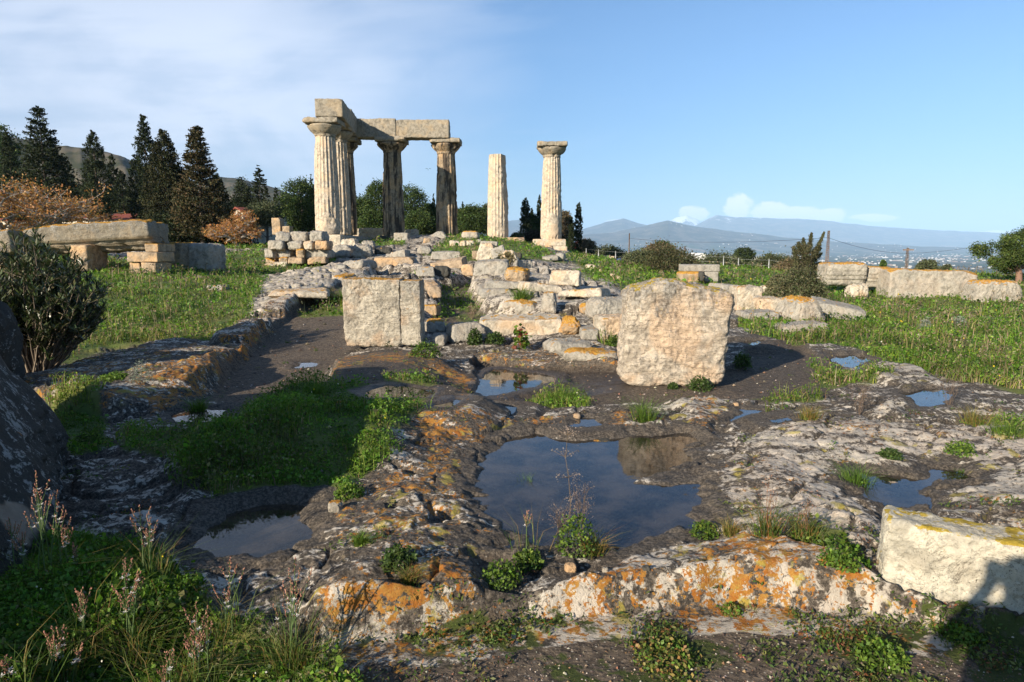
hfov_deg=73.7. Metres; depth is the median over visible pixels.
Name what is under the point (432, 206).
pine tree
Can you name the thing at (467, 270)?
ancient stone block
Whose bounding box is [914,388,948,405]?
water
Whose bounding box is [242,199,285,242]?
broadleaf tree
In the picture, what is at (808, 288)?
shrub
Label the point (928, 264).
shrub
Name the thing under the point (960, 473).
grass tuft
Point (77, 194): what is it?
cypress tree
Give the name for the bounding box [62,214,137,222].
house
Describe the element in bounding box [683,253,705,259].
house
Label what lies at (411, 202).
pine tree
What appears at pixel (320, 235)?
ancient stone block
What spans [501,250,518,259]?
boulder
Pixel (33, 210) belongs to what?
autumn tree
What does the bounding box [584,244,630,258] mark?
shrub
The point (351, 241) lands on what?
boulder
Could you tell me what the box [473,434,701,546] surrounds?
water
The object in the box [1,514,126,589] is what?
asphodel plant
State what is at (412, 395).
water
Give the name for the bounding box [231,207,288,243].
house
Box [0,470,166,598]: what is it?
asphodel plant
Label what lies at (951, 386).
dry stalk
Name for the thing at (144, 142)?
cypress tree
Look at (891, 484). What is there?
stone
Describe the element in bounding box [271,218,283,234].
ruined brick wall
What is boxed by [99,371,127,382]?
herb clump
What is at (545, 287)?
boulder
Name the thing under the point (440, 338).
boulder
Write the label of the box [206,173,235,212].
cypress tree
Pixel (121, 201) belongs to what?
thicket
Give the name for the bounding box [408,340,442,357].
herb clump
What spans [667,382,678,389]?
herb clump
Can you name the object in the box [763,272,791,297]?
shrub
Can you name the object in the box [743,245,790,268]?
shrub
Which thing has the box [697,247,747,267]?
shrub
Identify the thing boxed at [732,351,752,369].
herb clump
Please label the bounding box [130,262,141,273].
ancient stone block
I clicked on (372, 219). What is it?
pine tree
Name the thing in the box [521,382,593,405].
grass tuft
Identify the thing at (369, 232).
rubble wall
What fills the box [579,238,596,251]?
shrub
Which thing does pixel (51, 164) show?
conifer tree
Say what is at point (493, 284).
boulder
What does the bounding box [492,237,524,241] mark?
ancient stone block
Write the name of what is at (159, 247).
ancient stone block
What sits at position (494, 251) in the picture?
boulder
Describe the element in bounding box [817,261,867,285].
ancient stone cornice
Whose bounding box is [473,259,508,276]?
ancient stone block
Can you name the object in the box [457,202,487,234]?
pine tree
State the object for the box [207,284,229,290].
boulder
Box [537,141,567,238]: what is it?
temple column
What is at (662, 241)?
pine tree
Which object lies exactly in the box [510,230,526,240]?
shrub
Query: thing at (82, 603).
asphodel plant
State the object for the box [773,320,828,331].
boulder
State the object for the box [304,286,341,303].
grass tuft
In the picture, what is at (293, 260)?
ancient stone block
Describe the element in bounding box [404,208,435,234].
pine tree
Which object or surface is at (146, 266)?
ancient stone block
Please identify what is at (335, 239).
ancient stone block
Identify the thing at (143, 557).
asphodel plant
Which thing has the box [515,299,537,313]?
boulder
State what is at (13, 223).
house
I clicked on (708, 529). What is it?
herb clump
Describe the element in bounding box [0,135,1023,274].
terrain
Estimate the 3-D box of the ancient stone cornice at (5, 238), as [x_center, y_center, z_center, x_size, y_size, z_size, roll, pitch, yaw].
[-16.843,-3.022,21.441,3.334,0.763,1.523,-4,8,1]
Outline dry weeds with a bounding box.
[52,236,1023,387]
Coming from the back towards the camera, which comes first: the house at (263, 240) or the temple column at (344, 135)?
the house at (263, 240)
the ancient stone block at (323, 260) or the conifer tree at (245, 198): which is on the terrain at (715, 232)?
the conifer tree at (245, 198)
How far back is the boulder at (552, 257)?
33.48 m
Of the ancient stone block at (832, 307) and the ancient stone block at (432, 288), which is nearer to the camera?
the ancient stone block at (832, 307)
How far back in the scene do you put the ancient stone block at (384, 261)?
30.00 m
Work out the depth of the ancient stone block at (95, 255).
21.47 m
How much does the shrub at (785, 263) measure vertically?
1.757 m
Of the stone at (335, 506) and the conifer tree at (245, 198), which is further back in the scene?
the conifer tree at (245, 198)
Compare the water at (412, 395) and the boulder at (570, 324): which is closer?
the water at (412, 395)
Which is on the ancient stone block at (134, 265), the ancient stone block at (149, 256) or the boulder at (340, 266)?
the ancient stone block at (149, 256)
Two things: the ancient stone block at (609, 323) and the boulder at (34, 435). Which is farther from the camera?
the ancient stone block at (609, 323)
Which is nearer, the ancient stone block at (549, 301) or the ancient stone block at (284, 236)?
the ancient stone block at (549, 301)
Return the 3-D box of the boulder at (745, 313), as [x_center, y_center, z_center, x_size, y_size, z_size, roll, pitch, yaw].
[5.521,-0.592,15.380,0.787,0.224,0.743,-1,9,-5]
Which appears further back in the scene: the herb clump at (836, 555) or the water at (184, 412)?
the water at (184, 412)
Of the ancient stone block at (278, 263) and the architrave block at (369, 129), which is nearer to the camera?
the ancient stone block at (278, 263)
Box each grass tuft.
[164,394,229,412]
[288,374,339,396]
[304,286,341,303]
[329,288,342,303]
[337,525,380,547]
[365,557,434,594]
[495,284,539,299]
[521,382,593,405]
[536,521,627,563]
[615,394,683,422]
[685,510,757,537]
[790,403,834,420]
[809,454,902,489]
[938,398,1016,426]
[953,469,964,475]
[969,413,1023,437]
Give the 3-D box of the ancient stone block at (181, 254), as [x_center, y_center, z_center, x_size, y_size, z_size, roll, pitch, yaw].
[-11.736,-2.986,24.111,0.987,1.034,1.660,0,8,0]
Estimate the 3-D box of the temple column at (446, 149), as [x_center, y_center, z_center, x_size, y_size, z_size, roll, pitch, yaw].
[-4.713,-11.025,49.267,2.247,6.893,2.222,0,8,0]
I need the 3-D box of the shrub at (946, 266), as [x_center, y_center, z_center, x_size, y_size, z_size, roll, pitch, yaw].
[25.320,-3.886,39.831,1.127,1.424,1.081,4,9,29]
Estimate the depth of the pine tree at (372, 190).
65.86 m
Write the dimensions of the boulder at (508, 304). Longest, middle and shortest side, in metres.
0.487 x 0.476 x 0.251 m
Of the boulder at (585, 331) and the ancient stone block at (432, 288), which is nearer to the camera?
the boulder at (585, 331)
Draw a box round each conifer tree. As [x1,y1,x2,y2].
[7,105,81,223]
[166,125,235,242]
[228,176,255,208]
[250,165,270,202]
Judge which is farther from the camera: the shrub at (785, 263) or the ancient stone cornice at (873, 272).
the shrub at (785, 263)
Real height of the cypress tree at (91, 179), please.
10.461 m
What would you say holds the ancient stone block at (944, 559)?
on the ground at (787, 446)
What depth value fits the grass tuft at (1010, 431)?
5.88 m
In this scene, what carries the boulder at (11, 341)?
on the ground at (787, 446)
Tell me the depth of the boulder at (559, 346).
10.59 m
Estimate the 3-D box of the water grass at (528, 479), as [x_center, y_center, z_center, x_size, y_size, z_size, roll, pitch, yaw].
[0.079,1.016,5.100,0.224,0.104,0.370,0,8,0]
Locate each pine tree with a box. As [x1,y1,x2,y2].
[0,123,33,196]
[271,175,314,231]
[356,196,366,216]
[357,177,382,213]
[357,208,382,227]
[402,181,432,217]
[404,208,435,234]
[422,201,435,234]
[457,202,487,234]
[522,213,540,230]
[655,240,676,249]
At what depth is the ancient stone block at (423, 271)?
22.23 m
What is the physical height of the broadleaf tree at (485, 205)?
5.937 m
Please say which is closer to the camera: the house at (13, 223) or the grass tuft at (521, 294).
the grass tuft at (521, 294)
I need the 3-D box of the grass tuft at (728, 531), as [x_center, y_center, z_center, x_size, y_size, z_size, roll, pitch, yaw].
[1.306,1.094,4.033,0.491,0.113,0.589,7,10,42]
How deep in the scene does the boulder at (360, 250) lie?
33.49 m
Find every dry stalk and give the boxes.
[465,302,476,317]
[542,499,573,532]
[550,423,580,536]
[567,472,594,536]
[844,381,871,414]
[937,371,964,404]
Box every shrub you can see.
[128,359,153,382]
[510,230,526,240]
[524,228,540,242]
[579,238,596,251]
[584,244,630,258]
[615,245,650,265]
[632,241,710,272]
[639,237,680,258]
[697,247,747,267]
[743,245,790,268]
[762,263,831,299]
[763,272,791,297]
[771,256,817,270]
[879,259,886,266]
[913,258,939,269]
[920,317,932,326]
[938,262,953,269]
[949,316,967,326]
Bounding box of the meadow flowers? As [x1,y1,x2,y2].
[10,258,1005,681]
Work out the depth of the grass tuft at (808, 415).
6.52 m
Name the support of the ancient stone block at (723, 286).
on the ground at (787, 446)
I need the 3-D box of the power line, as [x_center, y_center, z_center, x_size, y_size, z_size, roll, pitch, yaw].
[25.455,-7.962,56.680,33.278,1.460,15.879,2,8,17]
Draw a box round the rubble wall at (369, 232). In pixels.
[353,228,384,238]
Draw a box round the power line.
[630,238,995,253]
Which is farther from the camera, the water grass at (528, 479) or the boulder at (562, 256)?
the boulder at (562, 256)
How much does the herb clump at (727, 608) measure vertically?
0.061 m
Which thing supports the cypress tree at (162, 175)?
on the ground at (787, 446)
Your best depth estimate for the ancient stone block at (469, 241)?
38.14 m
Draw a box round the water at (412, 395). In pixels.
[373,386,428,396]
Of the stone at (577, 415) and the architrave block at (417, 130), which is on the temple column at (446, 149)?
the architrave block at (417, 130)
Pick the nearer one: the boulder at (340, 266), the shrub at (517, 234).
the boulder at (340, 266)
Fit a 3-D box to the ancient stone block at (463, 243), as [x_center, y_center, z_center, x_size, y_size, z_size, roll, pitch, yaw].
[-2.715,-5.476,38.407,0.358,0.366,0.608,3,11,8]
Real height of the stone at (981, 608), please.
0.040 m
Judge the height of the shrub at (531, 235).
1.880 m
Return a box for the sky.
[0,0,1023,231]
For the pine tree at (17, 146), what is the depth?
82.77 m
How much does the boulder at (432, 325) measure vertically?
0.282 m
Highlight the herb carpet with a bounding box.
[0,232,1023,681]
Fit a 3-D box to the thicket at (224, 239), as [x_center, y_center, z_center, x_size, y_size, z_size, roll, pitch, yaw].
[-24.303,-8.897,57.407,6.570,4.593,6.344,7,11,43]
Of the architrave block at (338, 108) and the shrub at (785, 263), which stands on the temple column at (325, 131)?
the architrave block at (338, 108)
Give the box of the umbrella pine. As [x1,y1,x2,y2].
[966,225,1023,282]
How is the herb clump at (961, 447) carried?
on the ground at (787, 446)
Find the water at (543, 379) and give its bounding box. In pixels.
[476,371,554,395]
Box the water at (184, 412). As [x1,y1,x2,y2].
[171,410,216,420]
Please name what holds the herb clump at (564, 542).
on the ground at (787, 446)
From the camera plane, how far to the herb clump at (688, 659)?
2.97 m
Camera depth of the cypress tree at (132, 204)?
67.18 m
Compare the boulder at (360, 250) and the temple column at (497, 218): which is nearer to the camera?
the boulder at (360, 250)
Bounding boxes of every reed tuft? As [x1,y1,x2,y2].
[702,475,831,539]
[765,489,863,542]
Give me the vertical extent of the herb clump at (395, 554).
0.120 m
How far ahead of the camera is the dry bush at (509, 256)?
25.79 m
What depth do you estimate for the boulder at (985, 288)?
21.52 m
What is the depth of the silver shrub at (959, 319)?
15.96 m
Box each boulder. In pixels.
[0,300,25,378]
[0,354,70,595]
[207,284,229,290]
[268,287,329,298]
[332,244,352,257]
[332,273,356,283]
[335,263,346,268]
[341,238,358,245]
[343,259,376,268]
[352,243,372,257]
[362,240,375,249]
[374,247,392,253]
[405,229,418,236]
[417,246,431,254]
[425,318,444,332]
[430,332,447,345]
[432,231,447,238]
[433,265,450,276]
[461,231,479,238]
[475,284,511,298]
[484,280,518,288]
[490,245,504,258]
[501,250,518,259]
[502,300,517,309]
[504,266,529,281]
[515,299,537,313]
[518,281,562,292]
[542,255,557,260]
[543,337,592,356]
[556,253,565,260]
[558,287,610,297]
[558,315,580,334]
[563,347,617,360]
[579,303,585,313]
[579,325,598,339]
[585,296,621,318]
[676,271,699,282]
[698,271,704,280]
[735,309,779,319]
[750,295,782,310]
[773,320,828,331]
[775,295,824,321]
[844,283,868,299]
[960,279,1021,302]
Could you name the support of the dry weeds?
on the ground at (787, 446)
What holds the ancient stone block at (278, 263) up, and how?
on the ground at (787, 446)
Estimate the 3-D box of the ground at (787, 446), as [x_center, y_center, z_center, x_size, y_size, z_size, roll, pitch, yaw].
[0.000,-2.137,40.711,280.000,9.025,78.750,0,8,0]
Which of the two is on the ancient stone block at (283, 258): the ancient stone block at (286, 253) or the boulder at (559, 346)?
the ancient stone block at (286, 253)
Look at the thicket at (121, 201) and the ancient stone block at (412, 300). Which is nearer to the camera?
the ancient stone block at (412, 300)
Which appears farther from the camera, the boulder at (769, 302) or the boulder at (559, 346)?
the boulder at (769, 302)
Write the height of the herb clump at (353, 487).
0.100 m
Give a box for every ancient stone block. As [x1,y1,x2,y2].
[70,244,107,270]
[127,252,174,261]
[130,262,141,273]
[141,262,171,273]
[144,244,174,251]
[166,242,194,269]
[188,243,225,271]
[264,248,276,257]
[265,258,278,262]
[265,261,291,265]
[268,240,288,249]
[275,231,290,241]
[276,249,295,257]
[279,256,288,261]
[287,240,303,250]
[288,257,307,263]
[290,231,309,240]
[296,248,305,257]
[303,241,314,249]
[305,249,334,258]
[307,256,328,264]
[309,230,328,241]
[315,240,332,249]
[328,234,344,246]
[342,276,403,346]
[345,235,375,241]
[374,257,414,266]
[379,236,393,239]
[390,250,409,256]
[394,233,410,240]
[400,279,424,345]
[416,266,434,276]
[423,238,430,242]
[424,280,441,297]
[424,304,441,315]
[430,256,467,268]
[431,251,459,259]
[446,321,486,342]
[449,240,459,245]
[460,240,465,245]
[461,263,474,275]
[466,240,473,245]
[472,251,476,258]
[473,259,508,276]
[476,243,493,260]
[480,241,497,246]
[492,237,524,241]
[515,260,532,267]
[533,239,565,245]
[540,291,556,312]
[549,270,580,286]
[553,246,566,250]
[593,313,620,339]
[616,277,734,386]
[679,264,719,271]
[704,271,718,281]
[708,283,739,290]
[728,284,762,309]
[811,296,865,320]
[876,505,1023,613]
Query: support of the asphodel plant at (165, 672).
on the ground at (787, 446)
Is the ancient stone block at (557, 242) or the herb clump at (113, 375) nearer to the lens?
the herb clump at (113, 375)
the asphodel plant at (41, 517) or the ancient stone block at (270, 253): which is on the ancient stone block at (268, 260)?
the ancient stone block at (270, 253)
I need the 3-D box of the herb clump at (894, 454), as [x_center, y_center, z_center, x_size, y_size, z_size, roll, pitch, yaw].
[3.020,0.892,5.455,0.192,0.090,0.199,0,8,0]
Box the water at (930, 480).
[861,470,947,502]
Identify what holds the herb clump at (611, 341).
on the ground at (787, 446)
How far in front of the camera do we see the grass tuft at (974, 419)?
6.37 m
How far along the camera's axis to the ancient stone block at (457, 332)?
11.85 m
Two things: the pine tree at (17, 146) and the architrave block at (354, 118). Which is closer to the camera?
the architrave block at (354, 118)
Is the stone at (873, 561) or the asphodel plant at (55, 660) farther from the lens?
the stone at (873, 561)
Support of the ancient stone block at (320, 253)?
on the ancient stone block at (323, 260)
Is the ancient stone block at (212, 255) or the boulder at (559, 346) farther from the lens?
the ancient stone block at (212, 255)
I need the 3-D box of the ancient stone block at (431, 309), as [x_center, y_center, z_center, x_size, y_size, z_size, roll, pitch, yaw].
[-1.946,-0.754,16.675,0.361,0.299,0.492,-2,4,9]
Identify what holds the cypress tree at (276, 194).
on the terrain at (715, 232)
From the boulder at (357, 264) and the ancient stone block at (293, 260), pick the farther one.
the ancient stone block at (293, 260)
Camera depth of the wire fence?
42.69 m
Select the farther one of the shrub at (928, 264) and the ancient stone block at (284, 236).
the shrub at (928, 264)
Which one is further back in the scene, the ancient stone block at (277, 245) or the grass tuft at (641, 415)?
the ancient stone block at (277, 245)
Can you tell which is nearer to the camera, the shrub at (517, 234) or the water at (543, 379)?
the water at (543, 379)
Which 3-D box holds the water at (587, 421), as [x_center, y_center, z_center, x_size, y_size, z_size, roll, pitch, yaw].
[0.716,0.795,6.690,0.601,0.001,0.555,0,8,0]
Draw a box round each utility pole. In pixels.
[825,231,829,261]
[903,248,913,267]
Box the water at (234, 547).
[203,504,301,554]
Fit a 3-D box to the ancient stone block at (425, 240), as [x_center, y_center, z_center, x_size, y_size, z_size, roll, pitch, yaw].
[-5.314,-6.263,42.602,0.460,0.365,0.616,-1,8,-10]
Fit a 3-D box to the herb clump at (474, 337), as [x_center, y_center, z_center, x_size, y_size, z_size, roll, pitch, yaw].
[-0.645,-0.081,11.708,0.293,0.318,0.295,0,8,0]
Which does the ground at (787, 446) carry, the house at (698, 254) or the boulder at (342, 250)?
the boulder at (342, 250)
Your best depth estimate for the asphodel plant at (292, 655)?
2.91 m
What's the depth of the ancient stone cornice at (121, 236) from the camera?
21.36 m
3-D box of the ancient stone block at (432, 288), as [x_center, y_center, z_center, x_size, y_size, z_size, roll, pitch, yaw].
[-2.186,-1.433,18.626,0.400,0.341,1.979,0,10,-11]
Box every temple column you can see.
[302,116,344,233]
[335,126,355,234]
[337,136,361,234]
[374,136,408,235]
[429,137,461,235]
[487,154,508,236]
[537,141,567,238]
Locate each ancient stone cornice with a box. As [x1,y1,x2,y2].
[0,229,30,253]
[22,219,169,254]
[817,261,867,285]
[865,266,890,287]
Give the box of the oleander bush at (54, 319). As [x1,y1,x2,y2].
[0,224,111,371]
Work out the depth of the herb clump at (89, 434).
6.00 m
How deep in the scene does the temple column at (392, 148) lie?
48.33 m
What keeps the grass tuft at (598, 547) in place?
on the ground at (787, 446)
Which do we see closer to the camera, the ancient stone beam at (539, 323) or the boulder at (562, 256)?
the ancient stone beam at (539, 323)
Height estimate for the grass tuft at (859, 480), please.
0.207 m
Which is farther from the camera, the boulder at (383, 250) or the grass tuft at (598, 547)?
the boulder at (383, 250)
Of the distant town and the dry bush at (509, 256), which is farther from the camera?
the distant town
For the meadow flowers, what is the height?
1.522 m
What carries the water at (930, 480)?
on the ground at (787, 446)
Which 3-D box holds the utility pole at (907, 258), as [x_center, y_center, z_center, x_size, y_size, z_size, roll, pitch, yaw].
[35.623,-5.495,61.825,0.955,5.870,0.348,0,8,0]
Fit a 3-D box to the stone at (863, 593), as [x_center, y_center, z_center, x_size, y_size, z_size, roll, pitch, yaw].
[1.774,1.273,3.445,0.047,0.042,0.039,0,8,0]
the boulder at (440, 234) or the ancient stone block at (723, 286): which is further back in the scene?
the boulder at (440, 234)
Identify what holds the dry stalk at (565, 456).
on the ground at (787, 446)
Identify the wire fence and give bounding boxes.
[586,248,817,269]
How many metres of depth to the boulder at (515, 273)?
19.41 m
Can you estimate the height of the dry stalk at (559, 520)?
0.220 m
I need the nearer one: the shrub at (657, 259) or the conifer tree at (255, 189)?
the shrub at (657, 259)
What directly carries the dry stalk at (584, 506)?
on the ground at (787, 446)
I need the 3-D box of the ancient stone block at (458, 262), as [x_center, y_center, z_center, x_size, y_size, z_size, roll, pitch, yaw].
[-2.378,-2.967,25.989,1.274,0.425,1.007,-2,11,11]
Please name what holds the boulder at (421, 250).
on the ground at (787, 446)
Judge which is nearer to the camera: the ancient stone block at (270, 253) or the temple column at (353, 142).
the ancient stone block at (270, 253)
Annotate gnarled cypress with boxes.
[786,231,824,274]
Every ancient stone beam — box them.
[479,313,561,337]
[876,267,977,297]
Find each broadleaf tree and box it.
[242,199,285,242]
[480,202,487,235]
[561,209,574,238]
[732,245,756,265]
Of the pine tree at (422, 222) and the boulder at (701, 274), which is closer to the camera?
the boulder at (701, 274)
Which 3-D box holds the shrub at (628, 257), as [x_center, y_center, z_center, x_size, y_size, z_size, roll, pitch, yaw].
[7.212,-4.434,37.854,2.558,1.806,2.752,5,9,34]
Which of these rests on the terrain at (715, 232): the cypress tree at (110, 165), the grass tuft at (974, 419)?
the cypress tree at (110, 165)
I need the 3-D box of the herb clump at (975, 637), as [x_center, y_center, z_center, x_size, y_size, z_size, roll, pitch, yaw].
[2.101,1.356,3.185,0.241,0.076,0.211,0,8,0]
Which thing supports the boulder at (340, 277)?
on the ground at (787, 446)
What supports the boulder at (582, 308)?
on the ground at (787, 446)
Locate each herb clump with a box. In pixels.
[73,429,109,443]
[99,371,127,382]
[333,480,364,501]
[379,542,417,574]
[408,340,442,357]
[466,327,482,345]
[479,558,522,591]
[484,331,505,344]
[511,323,530,349]
[511,547,543,573]
[553,509,597,559]
[605,334,617,346]
[630,635,710,681]
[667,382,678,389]
[685,375,715,391]
[688,519,719,539]
[720,601,742,616]
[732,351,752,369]
[816,545,862,573]
[850,634,915,677]
[875,447,903,460]
[932,620,987,648]
[943,439,977,457]
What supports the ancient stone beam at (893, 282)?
on the ground at (787, 446)
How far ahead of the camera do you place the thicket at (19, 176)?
80.67 m
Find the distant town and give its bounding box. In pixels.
[610,222,1004,268]
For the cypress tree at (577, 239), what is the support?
on the ground at (787, 446)
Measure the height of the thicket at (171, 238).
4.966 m
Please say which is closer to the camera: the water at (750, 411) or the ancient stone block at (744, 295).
the water at (750, 411)
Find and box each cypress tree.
[0,131,23,217]
[59,160,80,215]
[77,130,117,221]
[106,154,119,213]
[109,170,135,213]
[125,154,147,218]
[131,114,159,219]
[137,129,197,229]
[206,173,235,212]
[273,187,279,204]
[519,197,531,235]
[536,195,541,226]
[568,217,574,252]
[573,202,582,252]
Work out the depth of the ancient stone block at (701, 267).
24.88 m
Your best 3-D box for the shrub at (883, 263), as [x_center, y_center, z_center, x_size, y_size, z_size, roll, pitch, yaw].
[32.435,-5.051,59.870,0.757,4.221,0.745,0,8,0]
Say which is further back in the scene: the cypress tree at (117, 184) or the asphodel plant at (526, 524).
the cypress tree at (117, 184)
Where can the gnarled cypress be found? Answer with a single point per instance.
(803, 250)
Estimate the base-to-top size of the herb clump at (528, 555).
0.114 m
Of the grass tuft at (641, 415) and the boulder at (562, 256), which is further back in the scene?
the boulder at (562, 256)
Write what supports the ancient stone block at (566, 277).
on the ground at (787, 446)
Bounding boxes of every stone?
[328,500,342,512]
[564,562,576,572]
[573,413,580,418]
[593,438,609,444]
[642,565,650,570]
[860,590,866,596]
[865,549,872,554]
[870,559,877,564]
[886,481,899,487]
[976,606,984,613]
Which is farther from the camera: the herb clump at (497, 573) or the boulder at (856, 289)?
the boulder at (856, 289)
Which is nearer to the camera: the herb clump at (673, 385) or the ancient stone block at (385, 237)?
the herb clump at (673, 385)
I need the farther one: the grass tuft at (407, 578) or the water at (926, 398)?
the water at (926, 398)
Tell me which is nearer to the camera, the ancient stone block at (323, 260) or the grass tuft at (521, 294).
the grass tuft at (521, 294)
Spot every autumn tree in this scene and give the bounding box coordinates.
[0,172,127,229]
[201,209,264,245]
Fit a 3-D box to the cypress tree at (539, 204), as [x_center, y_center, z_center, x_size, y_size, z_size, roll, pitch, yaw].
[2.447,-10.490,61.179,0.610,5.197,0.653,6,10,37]
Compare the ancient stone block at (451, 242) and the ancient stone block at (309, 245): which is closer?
the ancient stone block at (309, 245)
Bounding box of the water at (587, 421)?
[573,418,603,426]
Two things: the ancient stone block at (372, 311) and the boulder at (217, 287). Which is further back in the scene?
the boulder at (217, 287)
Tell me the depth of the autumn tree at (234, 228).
45.73 m
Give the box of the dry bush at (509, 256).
[497,251,518,266]
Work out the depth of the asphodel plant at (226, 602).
3.06 m
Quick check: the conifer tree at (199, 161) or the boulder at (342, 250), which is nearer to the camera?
the boulder at (342, 250)
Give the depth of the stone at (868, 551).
3.71 m
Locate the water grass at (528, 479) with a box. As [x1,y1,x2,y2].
[517,473,533,485]
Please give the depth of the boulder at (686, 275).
24.54 m
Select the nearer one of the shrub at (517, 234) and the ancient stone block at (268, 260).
the ancient stone block at (268, 260)
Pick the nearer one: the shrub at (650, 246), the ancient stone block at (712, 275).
the ancient stone block at (712, 275)
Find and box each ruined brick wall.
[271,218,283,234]
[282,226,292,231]
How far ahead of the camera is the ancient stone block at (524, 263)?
26.41 m
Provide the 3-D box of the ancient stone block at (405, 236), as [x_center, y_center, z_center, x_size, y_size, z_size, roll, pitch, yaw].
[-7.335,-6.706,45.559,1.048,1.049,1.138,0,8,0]
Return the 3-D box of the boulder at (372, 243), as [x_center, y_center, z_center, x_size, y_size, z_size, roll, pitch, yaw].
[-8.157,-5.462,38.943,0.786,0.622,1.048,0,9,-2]
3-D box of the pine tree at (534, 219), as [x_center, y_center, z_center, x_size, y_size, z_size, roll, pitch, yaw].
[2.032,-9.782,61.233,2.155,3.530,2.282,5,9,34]
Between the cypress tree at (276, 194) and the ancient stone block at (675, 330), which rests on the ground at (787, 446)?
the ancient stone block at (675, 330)
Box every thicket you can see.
[0,162,55,219]
[50,177,107,222]
[95,184,163,213]
[136,201,223,242]
[187,211,262,245]
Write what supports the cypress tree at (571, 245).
on the ground at (787, 446)
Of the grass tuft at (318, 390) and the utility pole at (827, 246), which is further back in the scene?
the utility pole at (827, 246)
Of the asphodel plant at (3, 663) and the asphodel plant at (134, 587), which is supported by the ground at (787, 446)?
the asphodel plant at (3, 663)
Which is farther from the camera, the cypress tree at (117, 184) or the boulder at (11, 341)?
the cypress tree at (117, 184)
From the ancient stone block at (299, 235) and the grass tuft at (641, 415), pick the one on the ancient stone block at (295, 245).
the ancient stone block at (299, 235)
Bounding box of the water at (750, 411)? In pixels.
[738,409,762,414]
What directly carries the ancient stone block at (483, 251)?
on the ground at (787, 446)
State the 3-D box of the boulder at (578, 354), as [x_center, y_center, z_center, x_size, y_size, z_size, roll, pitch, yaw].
[1.220,0.230,10.466,0.835,0.298,0.602,1,8,10]
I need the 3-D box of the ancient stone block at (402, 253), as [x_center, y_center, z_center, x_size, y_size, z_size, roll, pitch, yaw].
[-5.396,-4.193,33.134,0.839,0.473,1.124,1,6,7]
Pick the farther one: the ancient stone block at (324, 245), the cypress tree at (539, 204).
the cypress tree at (539, 204)
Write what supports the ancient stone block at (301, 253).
on the ancient stone block at (293, 260)
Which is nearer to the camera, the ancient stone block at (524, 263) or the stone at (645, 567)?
the stone at (645, 567)
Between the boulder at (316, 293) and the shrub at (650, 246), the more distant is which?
the shrub at (650, 246)
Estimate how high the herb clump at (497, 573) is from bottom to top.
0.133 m
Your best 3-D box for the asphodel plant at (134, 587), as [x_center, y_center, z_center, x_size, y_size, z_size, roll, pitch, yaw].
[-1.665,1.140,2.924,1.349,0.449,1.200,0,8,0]
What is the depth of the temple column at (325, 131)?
41.12 m
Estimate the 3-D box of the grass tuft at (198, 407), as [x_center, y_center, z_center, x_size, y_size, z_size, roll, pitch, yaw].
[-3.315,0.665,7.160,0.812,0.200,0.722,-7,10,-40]
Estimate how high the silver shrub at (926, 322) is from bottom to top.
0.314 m
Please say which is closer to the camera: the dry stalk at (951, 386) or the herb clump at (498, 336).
the dry stalk at (951, 386)
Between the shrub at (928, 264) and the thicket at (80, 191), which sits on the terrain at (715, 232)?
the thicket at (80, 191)
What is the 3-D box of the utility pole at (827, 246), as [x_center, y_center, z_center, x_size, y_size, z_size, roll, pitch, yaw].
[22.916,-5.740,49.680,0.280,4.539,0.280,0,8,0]
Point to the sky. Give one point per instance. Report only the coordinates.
(880, 113)
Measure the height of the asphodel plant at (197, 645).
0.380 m
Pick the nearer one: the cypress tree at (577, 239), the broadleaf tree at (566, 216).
the cypress tree at (577, 239)
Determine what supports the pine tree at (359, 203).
on the ground at (787, 446)
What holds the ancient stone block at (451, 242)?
on the ground at (787, 446)
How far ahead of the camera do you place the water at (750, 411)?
7.26 m
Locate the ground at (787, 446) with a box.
[5,234,1023,681]
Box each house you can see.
[0,218,46,229]
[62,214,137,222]
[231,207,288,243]
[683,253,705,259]
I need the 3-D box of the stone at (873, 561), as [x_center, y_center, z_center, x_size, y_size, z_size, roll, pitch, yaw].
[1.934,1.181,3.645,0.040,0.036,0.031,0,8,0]
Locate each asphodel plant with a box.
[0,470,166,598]
[0,517,89,592]
[0,599,156,681]
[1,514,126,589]
[1,544,161,659]
[3,557,241,681]
[4,604,164,681]
[68,504,225,613]
[70,586,282,681]
[100,600,297,681]
[109,557,401,681]
[111,547,324,645]
[488,506,591,554]
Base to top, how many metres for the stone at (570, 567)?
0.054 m
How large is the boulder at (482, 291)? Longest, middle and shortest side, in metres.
1.350 x 0.862 x 0.284 m
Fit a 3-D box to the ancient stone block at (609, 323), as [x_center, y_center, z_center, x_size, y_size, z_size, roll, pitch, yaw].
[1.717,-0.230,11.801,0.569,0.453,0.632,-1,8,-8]
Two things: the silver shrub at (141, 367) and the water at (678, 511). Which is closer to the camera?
the water at (678, 511)
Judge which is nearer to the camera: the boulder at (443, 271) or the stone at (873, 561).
the stone at (873, 561)
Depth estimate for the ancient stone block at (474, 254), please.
30.85 m
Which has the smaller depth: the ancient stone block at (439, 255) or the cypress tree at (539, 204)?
the ancient stone block at (439, 255)
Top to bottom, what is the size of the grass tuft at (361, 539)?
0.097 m
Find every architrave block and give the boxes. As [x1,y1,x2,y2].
[315,98,352,128]
[350,109,356,136]
[357,118,396,139]
[396,119,450,140]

